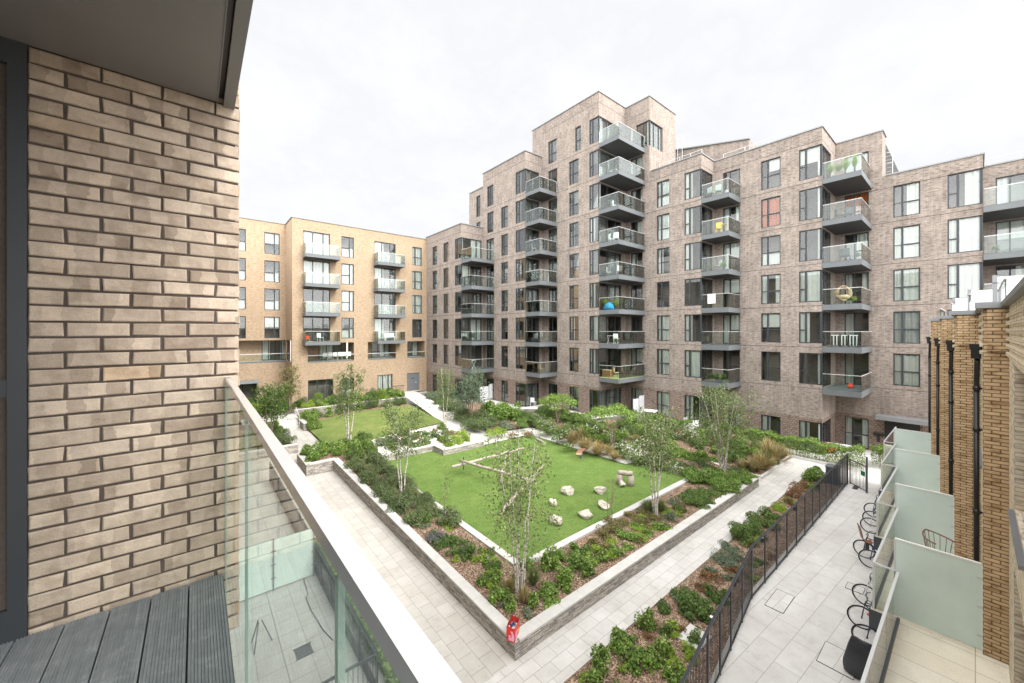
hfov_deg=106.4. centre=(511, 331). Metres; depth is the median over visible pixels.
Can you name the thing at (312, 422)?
laurel shrub
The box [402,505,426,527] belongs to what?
evergreen shrub
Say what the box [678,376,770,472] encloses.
birch tree
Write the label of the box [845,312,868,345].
window
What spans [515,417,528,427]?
leafy shrub
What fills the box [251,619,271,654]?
garden table
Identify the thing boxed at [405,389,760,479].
white path
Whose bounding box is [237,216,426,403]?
brick apartment block
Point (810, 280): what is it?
corner window
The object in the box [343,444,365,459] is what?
leafy shrub
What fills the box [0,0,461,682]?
brick building
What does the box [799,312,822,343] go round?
corner window
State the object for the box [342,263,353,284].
window
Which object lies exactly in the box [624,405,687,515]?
birch tree
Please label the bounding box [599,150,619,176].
corner window
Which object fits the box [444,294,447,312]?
window
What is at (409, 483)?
evergreen shrub
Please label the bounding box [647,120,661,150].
window
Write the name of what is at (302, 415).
laurel shrub
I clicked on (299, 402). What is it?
leafy shrub
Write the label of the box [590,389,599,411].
corner window
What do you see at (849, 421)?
window
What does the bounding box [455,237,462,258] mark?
corner window
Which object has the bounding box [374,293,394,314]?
window
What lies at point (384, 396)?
lime plant
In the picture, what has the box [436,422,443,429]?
leafy shrub
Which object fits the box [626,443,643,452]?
flowering shrub
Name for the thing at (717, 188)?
balcony chair
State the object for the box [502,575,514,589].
ornamental grass
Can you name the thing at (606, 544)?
olive plant
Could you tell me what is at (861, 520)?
bicycle
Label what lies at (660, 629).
leafy shrub
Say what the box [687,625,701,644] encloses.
leafy shrub
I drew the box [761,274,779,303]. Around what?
window
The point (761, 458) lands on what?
ornamental grass
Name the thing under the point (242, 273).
window
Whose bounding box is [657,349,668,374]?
window
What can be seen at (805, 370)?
corner window
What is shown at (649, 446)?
blossom shrub
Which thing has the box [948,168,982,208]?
corner window
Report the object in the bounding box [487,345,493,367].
window
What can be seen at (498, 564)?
leafy shrub
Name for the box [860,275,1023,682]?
brick house row
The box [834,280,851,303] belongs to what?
egg chair
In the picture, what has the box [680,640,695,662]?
lime plant
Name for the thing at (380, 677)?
patio wall
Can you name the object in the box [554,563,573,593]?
laurel shrub
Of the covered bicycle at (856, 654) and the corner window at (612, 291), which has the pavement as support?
the covered bicycle at (856, 654)
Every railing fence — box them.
[269,462,377,682]
[680,453,847,682]
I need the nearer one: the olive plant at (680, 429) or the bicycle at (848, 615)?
the bicycle at (848, 615)
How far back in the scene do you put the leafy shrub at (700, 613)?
11.80 m
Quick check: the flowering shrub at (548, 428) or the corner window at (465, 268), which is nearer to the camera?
the flowering shrub at (548, 428)
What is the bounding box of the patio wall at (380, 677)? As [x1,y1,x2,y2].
[282,489,384,682]
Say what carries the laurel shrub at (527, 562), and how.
on the planting bed at (469, 571)
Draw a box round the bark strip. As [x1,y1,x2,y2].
[564,476,836,682]
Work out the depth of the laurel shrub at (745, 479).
21.28 m
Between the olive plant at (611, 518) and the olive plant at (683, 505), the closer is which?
the olive plant at (611, 518)
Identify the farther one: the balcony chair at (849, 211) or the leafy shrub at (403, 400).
the leafy shrub at (403, 400)
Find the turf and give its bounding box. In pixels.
[388,435,684,560]
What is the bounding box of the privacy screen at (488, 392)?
[479,384,492,400]
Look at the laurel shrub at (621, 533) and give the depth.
15.87 m
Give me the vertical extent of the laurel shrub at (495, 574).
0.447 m
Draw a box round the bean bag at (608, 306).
[603,302,613,309]
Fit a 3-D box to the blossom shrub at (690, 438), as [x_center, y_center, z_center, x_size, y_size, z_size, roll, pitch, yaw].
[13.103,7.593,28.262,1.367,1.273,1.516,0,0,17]
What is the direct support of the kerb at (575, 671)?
on the ground at (408, 401)
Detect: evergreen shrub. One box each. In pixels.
[277,433,297,444]
[335,404,346,413]
[342,455,369,468]
[350,462,371,473]
[358,466,377,477]
[358,468,379,484]
[364,398,374,408]
[364,451,380,463]
[368,454,388,467]
[370,476,388,490]
[371,480,396,500]
[372,459,391,473]
[378,487,404,508]
[381,399,393,406]
[383,464,402,481]
[385,493,412,514]
[387,474,406,487]
[391,395,401,405]
[397,474,417,490]
[402,486,430,500]
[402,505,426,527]
[408,491,436,509]
[418,501,446,517]
[431,393,453,404]
[434,505,462,527]
[438,400,466,411]
[445,407,475,422]
[455,408,493,424]
[459,415,500,430]
[680,461,700,468]
[695,458,726,470]
[721,465,740,473]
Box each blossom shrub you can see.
[417,437,430,445]
[439,430,449,436]
[612,442,632,452]
[618,448,640,461]
[620,427,631,438]
[627,435,649,449]
[630,446,657,464]
[638,442,665,453]
[652,451,676,459]
[667,459,685,472]
[681,429,696,443]
[704,427,717,438]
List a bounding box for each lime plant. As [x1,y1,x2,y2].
[242,402,263,415]
[300,400,314,407]
[309,392,322,401]
[378,388,390,398]
[443,439,455,446]
[444,519,453,531]
[450,431,461,440]
[452,553,460,562]
[454,437,463,444]
[455,428,466,433]
[461,431,470,437]
[462,434,470,441]
[469,553,484,562]
[478,548,497,569]
[484,427,507,436]
[486,580,493,591]
[577,672,588,682]
[592,542,602,553]
[604,535,617,544]
[604,549,616,559]
[617,664,626,673]
[627,523,645,530]
[634,531,646,541]
[636,514,648,521]
[651,522,672,530]
[660,507,672,514]
[665,619,679,629]
[666,510,682,516]
[666,647,677,660]
[666,655,685,675]
[669,629,682,638]
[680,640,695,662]
[685,651,697,665]
[771,501,789,512]
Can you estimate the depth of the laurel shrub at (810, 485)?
21.79 m
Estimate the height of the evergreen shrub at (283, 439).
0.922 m
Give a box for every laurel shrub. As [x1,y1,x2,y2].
[297,409,308,419]
[300,443,319,455]
[305,410,315,420]
[305,446,322,461]
[306,412,322,429]
[310,408,320,420]
[315,398,329,406]
[315,439,328,451]
[317,445,328,456]
[323,405,333,416]
[325,442,336,451]
[331,442,347,455]
[335,438,349,448]
[346,438,355,447]
[352,439,362,452]
[356,394,368,401]
[356,400,363,409]
[360,438,373,448]
[388,388,400,396]
[394,391,404,397]
[475,571,489,587]
[480,400,500,413]
[485,400,516,420]
[488,583,503,605]
[490,567,503,583]
[501,586,510,600]
[501,593,516,612]
[505,401,522,419]
[521,556,535,571]
[528,590,539,609]
[538,580,558,597]
[540,541,559,571]
[542,594,560,608]
[552,546,568,562]
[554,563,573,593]
[568,541,580,555]
[568,550,581,571]
[579,425,591,437]
[579,544,594,556]
[579,557,595,578]
[581,552,599,565]
[584,666,603,682]
[590,643,611,676]
[591,432,609,443]
[594,548,609,562]
[607,544,625,555]
[608,628,634,654]
[610,625,622,639]
[614,429,629,440]
[614,527,632,538]
[617,646,643,676]
[621,541,634,550]
[625,417,637,427]
[625,532,638,540]
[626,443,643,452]
[630,521,642,530]
[631,645,644,660]
[633,606,656,631]
[637,423,654,431]
[641,528,653,537]
[641,643,666,674]
[651,458,668,467]
[652,521,667,530]
[653,632,671,657]
[659,440,685,452]
[662,662,686,682]
[673,450,697,460]
[680,466,697,474]
[682,466,713,484]
[689,449,717,462]
[694,427,708,435]
[696,434,711,444]
[702,467,723,483]
[707,472,741,493]
[709,444,729,457]
[715,468,737,479]
[721,479,741,493]
[729,472,752,484]
[730,440,746,455]
[733,435,749,445]
[733,468,758,479]
[747,445,772,455]
[800,465,825,482]
[801,482,814,488]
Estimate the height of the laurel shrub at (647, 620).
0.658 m
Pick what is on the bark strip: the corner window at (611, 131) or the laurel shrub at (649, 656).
the laurel shrub at (649, 656)
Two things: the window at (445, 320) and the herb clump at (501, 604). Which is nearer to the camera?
the herb clump at (501, 604)
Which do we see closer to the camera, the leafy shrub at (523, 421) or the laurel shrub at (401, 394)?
the leafy shrub at (523, 421)
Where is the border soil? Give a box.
[435,401,791,474]
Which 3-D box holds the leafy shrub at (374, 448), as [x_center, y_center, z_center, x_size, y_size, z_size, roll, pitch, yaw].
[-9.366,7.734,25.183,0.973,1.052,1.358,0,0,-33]
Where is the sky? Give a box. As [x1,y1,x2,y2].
[238,0,1023,238]
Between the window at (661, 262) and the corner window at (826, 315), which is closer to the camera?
the corner window at (826, 315)
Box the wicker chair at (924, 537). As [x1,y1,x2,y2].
[922,529,954,553]
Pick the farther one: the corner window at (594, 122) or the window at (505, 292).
the window at (505, 292)
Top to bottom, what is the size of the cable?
0.023 m
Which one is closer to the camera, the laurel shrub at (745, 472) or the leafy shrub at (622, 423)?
the laurel shrub at (745, 472)
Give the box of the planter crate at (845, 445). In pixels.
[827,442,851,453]
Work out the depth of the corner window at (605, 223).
35.97 m
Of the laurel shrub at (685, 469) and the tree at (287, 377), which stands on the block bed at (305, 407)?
the tree at (287, 377)
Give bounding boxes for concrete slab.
[677,624,709,650]
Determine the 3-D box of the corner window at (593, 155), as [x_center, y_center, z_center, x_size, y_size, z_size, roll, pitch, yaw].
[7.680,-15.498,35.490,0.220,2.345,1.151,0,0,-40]
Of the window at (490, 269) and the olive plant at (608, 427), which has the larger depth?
the window at (490, 269)
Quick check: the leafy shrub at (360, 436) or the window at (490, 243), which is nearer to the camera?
the leafy shrub at (360, 436)
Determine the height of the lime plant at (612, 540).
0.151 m
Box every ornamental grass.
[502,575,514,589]
[514,585,530,602]
[523,561,545,585]
[560,428,580,443]
[572,425,591,440]
[573,434,594,450]
[585,440,607,454]
[603,443,614,453]
[605,450,623,458]
[639,498,651,507]
[642,498,660,513]
[658,498,669,511]
[735,457,750,469]
[744,446,779,468]
[744,458,764,471]
[752,437,787,451]
[764,442,792,462]
[775,442,794,458]
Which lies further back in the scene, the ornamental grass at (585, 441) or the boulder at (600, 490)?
the ornamental grass at (585, 441)
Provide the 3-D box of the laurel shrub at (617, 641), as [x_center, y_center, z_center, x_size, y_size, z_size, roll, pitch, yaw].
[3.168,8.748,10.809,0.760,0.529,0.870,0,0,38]
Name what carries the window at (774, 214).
in the brick apartment block at (546, 217)
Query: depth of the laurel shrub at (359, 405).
38.73 m
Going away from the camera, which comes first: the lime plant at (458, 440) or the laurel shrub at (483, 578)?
the laurel shrub at (483, 578)
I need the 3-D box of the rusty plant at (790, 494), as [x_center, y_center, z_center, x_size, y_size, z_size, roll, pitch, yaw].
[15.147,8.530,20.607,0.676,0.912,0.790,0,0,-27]
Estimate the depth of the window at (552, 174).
39.60 m
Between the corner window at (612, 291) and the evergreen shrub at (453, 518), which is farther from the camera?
the corner window at (612, 291)
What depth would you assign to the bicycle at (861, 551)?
14.62 m
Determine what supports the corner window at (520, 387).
in the brick apartment block at (546, 217)
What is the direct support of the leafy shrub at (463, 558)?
on the planting bed at (469, 571)
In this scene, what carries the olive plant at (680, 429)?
on the border soil
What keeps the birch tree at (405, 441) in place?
on the planting bed at (469, 571)
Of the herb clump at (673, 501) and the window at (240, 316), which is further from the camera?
the window at (240, 316)
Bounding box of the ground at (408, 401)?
[239,341,790,566]
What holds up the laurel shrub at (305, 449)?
on the planting bed at (469, 571)
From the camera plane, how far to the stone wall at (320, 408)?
37.88 m
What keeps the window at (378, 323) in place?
in the brick apartment block at (301, 279)
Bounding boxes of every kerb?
[412,485,515,565]
[414,391,622,454]
[520,479,687,564]
[561,476,817,682]
[709,483,843,682]
[750,454,848,478]
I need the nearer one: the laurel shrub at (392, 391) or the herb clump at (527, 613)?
the herb clump at (527, 613)
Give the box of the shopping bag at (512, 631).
[506,615,519,642]
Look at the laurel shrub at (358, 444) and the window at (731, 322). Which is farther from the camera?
the window at (731, 322)
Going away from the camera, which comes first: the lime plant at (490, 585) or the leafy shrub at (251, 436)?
the lime plant at (490, 585)
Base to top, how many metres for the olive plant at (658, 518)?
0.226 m
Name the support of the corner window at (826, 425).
in the brick apartment block at (546, 217)
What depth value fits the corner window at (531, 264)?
39.85 m
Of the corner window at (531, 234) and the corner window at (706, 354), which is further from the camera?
the corner window at (531, 234)
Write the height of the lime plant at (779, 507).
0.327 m
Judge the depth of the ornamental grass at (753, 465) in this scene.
24.15 m
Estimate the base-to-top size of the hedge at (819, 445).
1.595 m
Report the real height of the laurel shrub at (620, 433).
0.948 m
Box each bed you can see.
[237,430,291,451]
[239,394,404,417]
[305,447,736,625]
[317,403,409,420]
[367,424,478,454]
[663,456,730,473]
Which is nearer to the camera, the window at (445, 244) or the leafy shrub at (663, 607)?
the leafy shrub at (663, 607)
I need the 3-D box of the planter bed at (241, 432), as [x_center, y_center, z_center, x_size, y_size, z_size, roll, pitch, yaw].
[-20.908,8.200,28.774,6.400,0.001,9.000,0,0,-40]
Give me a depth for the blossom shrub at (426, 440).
27.40 m
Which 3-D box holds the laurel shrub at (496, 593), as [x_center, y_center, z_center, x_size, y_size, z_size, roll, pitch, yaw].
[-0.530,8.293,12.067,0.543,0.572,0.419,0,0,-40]
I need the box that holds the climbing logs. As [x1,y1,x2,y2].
[451,437,545,515]
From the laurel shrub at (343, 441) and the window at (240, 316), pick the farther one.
the window at (240, 316)
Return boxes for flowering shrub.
[386,440,394,449]
[410,442,421,446]
[413,431,429,436]
[440,424,448,432]
[441,435,451,442]
[528,413,546,425]
[534,417,557,434]
[551,427,573,442]
[563,423,578,432]
[563,442,573,449]
[569,422,581,431]
[586,424,600,434]
[603,427,615,436]
[609,434,627,448]
[666,431,680,439]
[696,417,714,429]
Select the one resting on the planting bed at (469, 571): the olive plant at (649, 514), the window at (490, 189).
the olive plant at (649, 514)
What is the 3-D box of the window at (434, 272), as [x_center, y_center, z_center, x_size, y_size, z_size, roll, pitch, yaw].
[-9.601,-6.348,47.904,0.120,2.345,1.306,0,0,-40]
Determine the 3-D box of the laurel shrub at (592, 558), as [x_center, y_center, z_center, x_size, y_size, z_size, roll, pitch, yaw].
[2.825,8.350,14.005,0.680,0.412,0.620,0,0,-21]
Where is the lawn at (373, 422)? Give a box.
[309,405,443,444]
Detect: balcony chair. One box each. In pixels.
[317,333,322,341]
[322,333,327,341]
[614,232,618,238]
[707,186,714,195]
[715,184,721,194]
[715,223,721,232]
[834,209,844,217]
[838,248,850,260]
[845,207,853,215]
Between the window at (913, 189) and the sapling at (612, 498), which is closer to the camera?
the sapling at (612, 498)
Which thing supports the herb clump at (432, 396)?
on the border soil
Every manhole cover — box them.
[765,589,794,613]
[816,641,854,679]
[845,582,864,594]
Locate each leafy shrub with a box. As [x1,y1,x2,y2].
[238,436,248,451]
[239,430,256,445]
[248,437,262,449]
[269,421,284,431]
[273,425,282,434]
[280,401,296,410]
[293,397,304,407]
[329,394,341,404]
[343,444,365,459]
[353,430,373,443]
[363,441,377,456]
[368,390,379,399]
[372,396,381,407]
[400,397,405,403]
[416,510,432,523]
[430,530,462,550]
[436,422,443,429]
[445,545,460,556]
[459,541,475,557]
[461,555,468,561]
[476,546,486,553]
[481,557,501,569]
[487,546,494,555]
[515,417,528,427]
[521,411,542,421]
[535,405,559,418]
[552,409,575,421]
[562,416,579,426]
[566,414,594,424]
[590,420,607,432]
[603,436,614,445]
[616,419,632,429]
[625,424,639,434]
[630,634,637,645]
[633,664,643,672]
[635,428,652,440]
[656,598,671,614]
[658,626,669,636]
[661,621,672,636]
[670,585,696,599]
[672,504,684,511]
[675,590,710,618]
[678,488,699,499]
[683,495,710,509]
[686,601,713,625]
[687,486,711,497]
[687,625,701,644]
[689,436,705,449]
[696,486,712,497]
[701,495,715,504]
[703,584,729,606]
[704,604,717,618]
[708,485,725,497]
[720,587,733,597]
[722,448,748,463]
[727,521,754,547]
[741,523,766,539]
[743,511,775,528]
[749,440,761,446]
[757,505,780,519]
[763,453,779,465]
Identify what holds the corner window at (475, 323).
in the brick apartment block at (546, 217)
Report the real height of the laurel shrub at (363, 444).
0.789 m
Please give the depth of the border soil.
28.77 m
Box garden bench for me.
[384,333,394,340]
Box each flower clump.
[423,529,440,545]
[433,530,444,542]
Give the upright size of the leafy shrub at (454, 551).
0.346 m
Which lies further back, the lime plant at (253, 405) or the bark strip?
the lime plant at (253, 405)
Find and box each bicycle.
[843,635,871,679]
[847,592,873,629]
[851,624,876,643]
[852,573,871,606]
[853,531,874,558]
[858,546,875,567]
[860,509,875,533]
[862,504,875,526]
[864,495,877,516]
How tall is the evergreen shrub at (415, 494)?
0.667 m
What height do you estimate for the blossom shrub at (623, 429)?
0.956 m
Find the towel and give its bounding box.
[708,294,714,303]
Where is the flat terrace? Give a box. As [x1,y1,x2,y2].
[418,391,700,428]
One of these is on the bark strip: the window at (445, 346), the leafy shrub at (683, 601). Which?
the leafy shrub at (683, 601)
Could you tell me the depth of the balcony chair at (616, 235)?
34.57 m
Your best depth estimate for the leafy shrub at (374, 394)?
42.10 m
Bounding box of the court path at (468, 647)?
[238,428,514,682]
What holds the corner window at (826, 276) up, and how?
in the brick apartment block at (546, 217)
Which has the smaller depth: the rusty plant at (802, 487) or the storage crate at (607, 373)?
the rusty plant at (802, 487)
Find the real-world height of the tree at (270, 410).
4.670 m
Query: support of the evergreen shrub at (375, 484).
on the planting bed at (469, 571)
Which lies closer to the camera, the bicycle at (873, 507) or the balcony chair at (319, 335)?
the bicycle at (873, 507)
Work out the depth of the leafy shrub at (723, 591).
12.97 m
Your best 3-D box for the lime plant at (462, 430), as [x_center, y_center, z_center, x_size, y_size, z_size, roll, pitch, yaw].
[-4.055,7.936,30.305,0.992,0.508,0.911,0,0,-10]
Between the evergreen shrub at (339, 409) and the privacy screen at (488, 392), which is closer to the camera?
the evergreen shrub at (339, 409)
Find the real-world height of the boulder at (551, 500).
0.336 m
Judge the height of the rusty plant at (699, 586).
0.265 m
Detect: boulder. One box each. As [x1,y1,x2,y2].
[549,498,557,505]
[549,514,561,524]
[560,486,573,495]
[578,509,592,519]
[594,486,605,494]
[598,500,609,509]
[619,480,625,486]
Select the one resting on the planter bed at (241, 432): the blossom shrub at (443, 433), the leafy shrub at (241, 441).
the leafy shrub at (241, 441)
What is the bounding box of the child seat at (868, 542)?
[857,523,872,549]
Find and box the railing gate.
[849,457,867,492]
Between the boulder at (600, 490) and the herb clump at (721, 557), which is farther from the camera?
the boulder at (600, 490)
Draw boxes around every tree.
[243,381,296,430]
[277,363,305,409]
[329,362,367,447]
[375,399,429,494]
[433,368,458,426]
[453,366,489,415]
[470,422,567,598]
[537,393,577,422]
[584,403,638,445]
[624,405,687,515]
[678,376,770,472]
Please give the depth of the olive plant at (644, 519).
16.94 m
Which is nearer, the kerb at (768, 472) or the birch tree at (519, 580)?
the birch tree at (519, 580)
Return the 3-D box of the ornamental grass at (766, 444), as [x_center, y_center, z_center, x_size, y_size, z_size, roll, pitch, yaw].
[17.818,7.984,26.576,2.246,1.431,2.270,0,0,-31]
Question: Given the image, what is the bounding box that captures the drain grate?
[293,642,313,660]
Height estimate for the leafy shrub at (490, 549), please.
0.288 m
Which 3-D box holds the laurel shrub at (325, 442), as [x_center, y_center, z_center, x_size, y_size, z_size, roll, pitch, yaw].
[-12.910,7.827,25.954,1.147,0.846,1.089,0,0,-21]
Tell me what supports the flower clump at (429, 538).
on the planting bed at (469, 571)
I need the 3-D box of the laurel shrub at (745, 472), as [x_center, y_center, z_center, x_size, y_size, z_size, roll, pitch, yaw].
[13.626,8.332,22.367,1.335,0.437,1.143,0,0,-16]
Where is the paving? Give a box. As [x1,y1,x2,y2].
[485,458,858,682]
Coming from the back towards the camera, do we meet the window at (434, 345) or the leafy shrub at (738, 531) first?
the window at (434, 345)
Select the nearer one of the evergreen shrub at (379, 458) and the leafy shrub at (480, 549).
the leafy shrub at (480, 549)
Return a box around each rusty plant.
[641,631,654,639]
[674,624,686,634]
[690,581,708,592]
[699,569,725,586]
[723,563,737,574]
[784,496,794,505]
[785,482,802,498]
[789,479,807,492]
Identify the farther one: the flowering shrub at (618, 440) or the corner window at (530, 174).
the corner window at (530, 174)
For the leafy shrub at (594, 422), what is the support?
on the border soil
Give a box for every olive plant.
[585,537,599,546]
[595,524,611,540]
[601,541,612,549]
[602,516,615,523]
[603,423,616,432]
[604,518,623,534]
[614,516,629,525]
[624,511,638,519]
[627,432,642,444]
[631,515,651,522]
[632,536,644,545]
[636,507,648,513]
[640,518,653,528]
[643,511,655,519]
[651,513,663,520]
[674,428,685,436]
[675,501,687,513]
[708,434,728,445]
[744,441,761,456]
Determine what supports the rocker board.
on the turf
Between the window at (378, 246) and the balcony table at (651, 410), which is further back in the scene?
the window at (378, 246)
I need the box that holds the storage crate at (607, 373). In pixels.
[602,369,612,377]
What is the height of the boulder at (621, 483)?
0.310 m
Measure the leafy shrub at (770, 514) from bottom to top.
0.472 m
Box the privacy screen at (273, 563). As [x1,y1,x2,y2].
[239,529,315,600]
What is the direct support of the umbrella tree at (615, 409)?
on the border soil
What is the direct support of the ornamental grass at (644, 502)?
on the planting bed at (469, 571)
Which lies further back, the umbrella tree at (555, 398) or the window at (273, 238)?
the window at (273, 238)
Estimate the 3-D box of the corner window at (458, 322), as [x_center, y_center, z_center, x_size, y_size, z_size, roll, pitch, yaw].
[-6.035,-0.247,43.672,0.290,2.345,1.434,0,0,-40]
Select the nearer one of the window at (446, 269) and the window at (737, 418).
the window at (737, 418)
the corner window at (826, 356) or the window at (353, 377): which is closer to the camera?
the corner window at (826, 356)
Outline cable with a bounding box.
[303,578,332,639]
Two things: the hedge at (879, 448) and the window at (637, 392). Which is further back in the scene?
the window at (637, 392)
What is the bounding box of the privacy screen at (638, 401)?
[633,395,643,412]
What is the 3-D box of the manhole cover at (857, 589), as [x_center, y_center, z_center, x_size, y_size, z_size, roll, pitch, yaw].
[12.006,9.000,13.389,0.474,0.032,0.474,0,0,-40]
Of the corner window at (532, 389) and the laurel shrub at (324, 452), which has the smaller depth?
the laurel shrub at (324, 452)
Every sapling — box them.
[439,463,452,513]
[605,479,620,524]
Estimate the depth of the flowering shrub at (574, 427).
30.39 m
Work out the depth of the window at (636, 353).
36.84 m
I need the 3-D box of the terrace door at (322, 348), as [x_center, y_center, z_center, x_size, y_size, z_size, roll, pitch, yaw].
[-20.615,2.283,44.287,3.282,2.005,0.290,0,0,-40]
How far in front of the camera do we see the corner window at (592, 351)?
35.65 m
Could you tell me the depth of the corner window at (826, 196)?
28.84 m
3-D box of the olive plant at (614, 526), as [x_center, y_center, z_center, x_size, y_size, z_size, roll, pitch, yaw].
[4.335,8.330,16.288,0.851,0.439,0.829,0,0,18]
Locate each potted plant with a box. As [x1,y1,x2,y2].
[825,164,835,173]
[834,164,843,171]
[841,156,849,169]
[849,152,857,167]
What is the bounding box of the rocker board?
[576,448,585,457]
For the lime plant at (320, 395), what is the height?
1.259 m
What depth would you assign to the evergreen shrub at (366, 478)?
20.68 m
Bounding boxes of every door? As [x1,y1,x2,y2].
[262,340,287,360]
[319,342,348,359]
[371,342,389,357]
[407,341,417,355]
[407,372,418,390]
[885,421,919,438]
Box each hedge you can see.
[314,539,399,682]
[537,404,588,416]
[620,409,692,429]
[714,422,865,469]
[870,444,882,468]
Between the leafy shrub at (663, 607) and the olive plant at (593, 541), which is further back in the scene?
the olive plant at (593, 541)
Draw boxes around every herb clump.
[277,428,290,437]
[375,438,386,445]
[420,523,431,529]
[425,390,440,400]
[438,388,462,400]
[497,601,505,607]
[498,420,513,429]
[522,605,532,619]
[661,512,679,521]
[666,495,682,504]
[669,593,678,604]
[700,564,723,578]
[710,547,739,569]
[717,539,739,549]
[722,572,739,580]
[728,547,743,562]
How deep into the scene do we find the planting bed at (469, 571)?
14.54 m
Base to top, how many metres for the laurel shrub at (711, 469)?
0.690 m
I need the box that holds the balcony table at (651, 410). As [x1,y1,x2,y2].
[644,409,657,412]
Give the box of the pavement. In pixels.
[716,441,881,682]
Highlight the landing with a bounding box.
[240,413,297,424]
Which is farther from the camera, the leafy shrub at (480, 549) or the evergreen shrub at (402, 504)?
the evergreen shrub at (402, 504)
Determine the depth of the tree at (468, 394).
34.14 m
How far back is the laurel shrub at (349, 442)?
26.48 m
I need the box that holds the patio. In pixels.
[229,482,368,682]
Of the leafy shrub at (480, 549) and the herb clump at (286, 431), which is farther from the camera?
the herb clump at (286, 431)
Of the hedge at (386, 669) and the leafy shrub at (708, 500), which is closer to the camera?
the hedge at (386, 669)
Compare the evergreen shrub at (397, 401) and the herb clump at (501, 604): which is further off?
the evergreen shrub at (397, 401)
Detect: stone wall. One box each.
[239,443,297,462]
[294,397,404,415]
[296,452,758,660]
[297,418,307,430]
[383,440,483,460]
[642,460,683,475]
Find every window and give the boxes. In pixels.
[0,36,27,644]
[237,258,245,279]
[237,316,245,337]
[238,229,245,250]
[238,287,245,308]
[264,232,279,254]
[264,260,279,282]
[264,288,279,309]
[264,317,279,337]
[303,230,329,255]
[303,259,329,283]
[303,288,329,312]
[303,317,329,340]
[308,379,332,400]
[342,236,353,257]
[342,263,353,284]
[342,291,353,311]
[342,318,353,337]
[342,377,353,395]
[374,241,394,262]
[374,267,394,288]
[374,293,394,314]
[374,318,392,339]
[378,374,391,390]
[412,247,421,265]
[412,271,421,289]
[412,295,421,313]
[412,319,421,337]
[433,246,436,264]
[433,271,436,289]
[433,295,436,313]
[433,320,436,337]
[433,344,436,362]
[433,374,436,391]
[444,242,447,261]
[444,268,447,287]
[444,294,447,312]
[444,319,447,338]
[444,345,447,363]
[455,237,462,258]
[455,264,461,285]
[455,291,461,311]
[455,318,461,338]
[455,345,461,365]
[455,378,461,397]
[461,264,480,286]
[461,291,480,313]
[461,318,480,340]
[461,345,480,367]
[462,237,480,259]
[477,196,479,216]
[487,238,493,259]
[487,265,493,286]
[487,292,493,313]
[487,319,493,340]
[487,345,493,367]
[487,378,493,398]
[488,185,492,206]
[488,212,492,232]
[502,206,507,227]
[502,234,507,255]
[502,262,507,283]
[502,290,507,311]
[502,318,507,338]
[502,346,507,366]
[502,380,507,401]
[516,169,525,194]
[516,198,525,223]
[516,228,525,252]
[516,258,525,281]
[516,287,525,310]
[516,317,525,339]
[516,347,526,369]
[516,382,525,406]
[526,169,538,191]
[526,199,538,222]
[526,228,538,252]
[526,258,538,281]
[526,288,538,311]
[526,317,538,330]
[526,347,538,361]
[526,382,538,405]
[549,139,556,163]
[549,168,556,181]
[549,198,556,221]
[549,228,556,251]
[549,258,556,281]
[549,287,556,300]
[549,317,556,341]
[549,347,556,361]
[549,383,556,406]
[570,158,578,184]
[570,190,578,215]
[570,222,578,246]
[570,253,578,277]
[570,285,578,308]
[570,316,578,339]
[570,348,578,371]
[570,386,578,410]
[576,126,580,150]
[590,116,599,144]
[590,149,599,176]
[590,182,599,209]
[590,216,599,242]
[590,249,599,274]
[590,282,599,307]
[590,316,599,340]
[590,349,599,374]
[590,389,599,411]
[599,117,619,142]
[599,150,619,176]
[599,183,620,209]
[599,216,620,242]
[599,249,620,276]
[599,283,620,309]
[599,316,620,342]
[599,348,620,375]
[600,387,620,413]
[631,156,641,166]
[631,188,641,210]
[631,220,641,244]
[631,252,641,276]
[631,284,641,310]
[631,316,641,330]
[631,348,641,364]
[631,388,641,408]
[637,120,650,146]
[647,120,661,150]
[657,179,668,207]
[657,213,668,240]
[657,247,668,273]
[657,281,668,307]
[657,315,668,340]
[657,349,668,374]
[657,391,668,416]
[685,169,701,199]
[685,205,701,235]
[685,241,701,270]
[685,278,701,305]
[685,314,701,341]
[685,350,701,378]
[685,395,701,418]
[699,395,711,419]
[701,170,711,198]
[701,206,711,234]
[701,242,711,271]
[701,278,711,307]
[701,314,711,343]
[701,350,711,379]
[723,169,739,195]
[723,205,739,234]
[723,241,739,270]
[723,278,739,307]
[723,314,739,343]
[723,350,739,379]
[723,410,739,430]
[761,157,779,190]
[761,196,779,227]
[761,235,779,265]
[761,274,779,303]
[761,313,779,342]
[761,351,779,381]
[761,414,779,439]
[799,144,822,180]
[799,186,822,221]
[799,228,822,261]
[799,270,822,302]
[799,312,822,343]
[799,353,822,385]
[799,420,822,454]
[818,147,829,178]
[818,188,829,220]
[818,229,829,262]
[818,353,829,387]
[818,419,829,450]
[822,271,829,304]
[822,312,829,345]
[845,151,868,175]
[845,192,868,218]
[845,232,868,261]
[845,272,868,304]
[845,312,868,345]
[845,353,868,385]
[845,416,868,448]
[893,181,919,217]
[893,224,919,259]
[893,268,919,301]
[893,311,919,343]
[893,353,919,386]
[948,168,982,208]
[948,215,982,253]
[948,262,982,298]
[996,173,1023,203]
[996,219,1023,252]
[996,264,1023,275]
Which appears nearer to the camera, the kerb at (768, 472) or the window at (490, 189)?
the kerb at (768, 472)
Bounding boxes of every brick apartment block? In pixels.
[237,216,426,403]
[426,90,1023,454]
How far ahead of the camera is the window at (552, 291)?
39.60 m
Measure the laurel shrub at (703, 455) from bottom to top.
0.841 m
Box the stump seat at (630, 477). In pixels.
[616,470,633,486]

